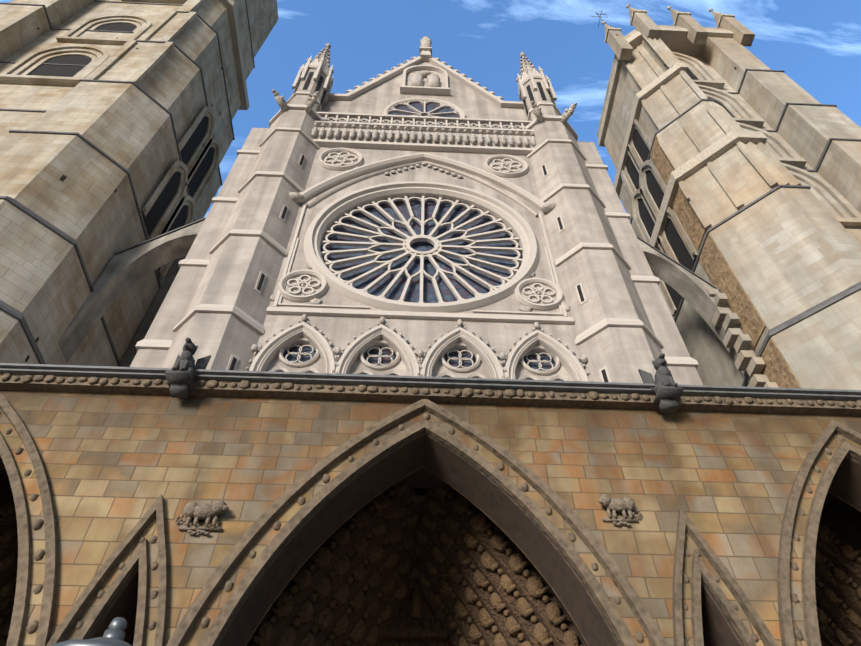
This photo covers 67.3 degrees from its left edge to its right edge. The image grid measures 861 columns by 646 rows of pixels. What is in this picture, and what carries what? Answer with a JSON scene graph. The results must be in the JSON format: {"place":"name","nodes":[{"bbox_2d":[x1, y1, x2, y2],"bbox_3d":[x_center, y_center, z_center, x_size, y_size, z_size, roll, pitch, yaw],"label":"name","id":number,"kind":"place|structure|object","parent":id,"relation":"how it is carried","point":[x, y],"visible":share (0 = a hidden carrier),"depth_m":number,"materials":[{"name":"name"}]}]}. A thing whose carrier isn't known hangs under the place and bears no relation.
{"place":"outdoors","nodes":[
{"label":"outdoors","id":0,"kind":"place"},
{"bbox_2d":[127,630,134,645],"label":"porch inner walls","id":1,"kind":"structure","parent":0,"point":[130,640],"depth_m":11.00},
{"bbox_2d":[130,47,702,384],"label":"nave front and turrets","id":2,"kind":"structure","parent":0,"point":[229,273],"depth_m":25.33,"materials":[{"name":"beige stone"}]},
{"bbox_2d":[120,256,674,366],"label":"aisle walls","id":3,"kind":"structure","parent":2,"relation":"attached to","point":[141,333],"depth_m":29.93,"materials":[{"name":"stone"}]},
{"bbox_2d":[135,47,698,381],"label":"facade moldings","id":4,"kind":"structure","parent":2,"relation":"attached to","point":[348,203],"depth_m":27.95,"materials":[{"name":"beige stone"}]},
{"bbox_2d":[269,101,568,380],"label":"tracery window","id":5,"kind":"structure","parent":2,"relation":"attached to","point":[407,241],"depth_m":27.04,"materials":[{"name":"beige stone"}]},
{"bbox_2d":[283,103,555,370],"bbox_3d":[-0.366,-4.420,29.363,10.420,28.850,0.100,2,-50,-2],"label":"window glazing","id":6,"kind":"structure","parent":5,"relation":"in","point":[413,294],"depth_m":27.25,"materials":[{"name":"glass"}]},
{"bbox_2d":[285,70,556,303],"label":"ornaments","id":7,"kind":"object","parent":2,"relation":"attached to","point":[425,83],"visible":0.27,"depth_m":34.47},
{"bbox_2d":[246,4,712,381],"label":"carved ornaments","id":8,"kind":"object","parent":2,"relation":"attached to","point":[299,198],"visible":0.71,"depth_m":34.20},
{"bbox_2d":[58,220,755,383],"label":"flying buttresses","id":9,"kind":"structure","parent":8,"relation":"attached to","point":[123,273],"depth_m":26.52,"materials":[{"name":"stone"}]},
{"bbox_2d":[272,89,576,123],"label":"gargoyles","id":10,"kind":"object","parent":8,"relation":"attached to","point":[567,114],"visible":1,"depth_m":35.09,"materials":[{"name":"beige stone"}]},
{"bbox_2d":[410,36,439,86],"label":"statues","id":11,"kind":"object","parent":8,"relation":"attached to","point":[417,79],"visible":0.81,"depth_m":42.67,"materials":[{"name":"beige stone"}]},
{"bbox_2d":[0,390,860,645],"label":"porch front wall","id":12,"kind":"structure","parent":0,"point":[116,465],"depth_m":12.11,"materials":[{"name":"brown stone"}]},
{"bbox_2d":[175,494,641,534],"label":"animal relief sculptures","id":13,"kind":"object","parent":12,"relation":"attached to","point":[197,512],"visible":1,"depth_m":11.13},
{"bbox_2d":[0,374,860,645],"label":"arch moldings","id":14,"kind":"structure","parent":12,"relation":"attached to","point":[420,401],"depth_m":11.15,"materials":[{"name":"brown stone"}]},
{"bbox_2d":[0,373,860,642],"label":"carved stone ornaments","id":15,"kind":"object","parent":14,"relation":"attached to","point":[32,627],"visible":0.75,"depth_m":13.19},
{"bbox_2d":[0,363,860,400],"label":"cornice","id":16,"kind":"structure","parent":12,"relation":"attached to","point":[404,381],"depth_m":13.50,"materials":[{"name":"grey stone"}]},
{"bbox_2d":[165,337,683,412],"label":"gargoyles","id":17,"kind":"object","parent":16,"relation":"attached to","point":[181,374],"visible":0.98,"depth_m":13.26,"materials":[{"name":"grey stone"}]},
{"bbox_2d":[0,0,860,220],"label":"sky","id":18,"kind":"structure","parent":0,"point":[816,43],"materials":[{"name":"blue"}]},
{"label":"ground","id":19,"kind":"structure","parent":0,"visible":0},
{"bbox_2d":[0,0,277,366],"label":"tower","id":20,"kind":"structure","parent":19,"relation":"on","point":[77,189],"depth_m":30.49,"materials":[{"name":"stone"}]},
{"bbox_2d":[28,23,734,381],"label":"window openings","id":21,"kind":"object","parent":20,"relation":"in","point":[58,67],"depth_m":36.94,"materials":[{"name":"black"}]},
{"bbox_2d":[0,0,860,386],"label":"tower string courses","id":22,"kind":"object","parent":20,"relation":"attached to","point":[18,314],"visible":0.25,"depth_m":27.41,"materials":[{"name":"beige stone"}]},
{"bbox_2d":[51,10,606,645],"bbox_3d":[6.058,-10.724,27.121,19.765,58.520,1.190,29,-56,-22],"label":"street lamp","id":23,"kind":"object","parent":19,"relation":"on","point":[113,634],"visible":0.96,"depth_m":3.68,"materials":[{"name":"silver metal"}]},
{"bbox_2d":[0,488,860,645],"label":"portal sculpture","id":24,"kind":"object","parent":19,"relation":"on","point":[404,628],"visible":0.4,"depth_m":14.29,"materials":[{"name":"stone"}]},
{"bbox_2d":[0,431,860,645],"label":"arch inner surface","id":25,"kind":"object","parent":19,"relation":"on","point":[516,524],"visible":0.15,"depth_m":12.14,"materials":[{"name":"brown stone"}]},
{"bbox_2d":[0,483,860,645],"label":"archivolt carvings","id":26,"kind":"object","parent":25,"relation":"attached to","point":[321,557],"visible":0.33,"depth_m":14.07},
{"bbox_2d":[597,7,860,389],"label":"tower","id":27,"kind":"structure","parent":19,"relation":"on","point":[788,253],"depth_m":29.74,"materials":[{"name":"stone"}]},
{"bbox_2d":[219,0,767,248],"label":"tower moldings","id":28,"kind":"structure","parent":27,"relation":"attached to","point":[677,40],"depth_m":43.53,"materials":[{"name":"beige stone"}]},
{"bbox_2d":[650,135,801,387],"bbox_3d":[12.170,-2.131,26.702,1.150,24.830,1.572,2,-50,-2],"label":"rough tower masonry","id":29,"kind":"object","parent":27,"relation":"attached to","point":[724,279],"visible":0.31,"depth_m":25.93,"materials":[{"name":"stone"}]},
{"bbox_2d":[706,288,778,387],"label":"stepped stones","id":30,"kind":"object","parent":27,"relation":"attached to","point":[747,360],"visible":0.4,"depth_m":23.79,"materials":[{"name":"stone"}]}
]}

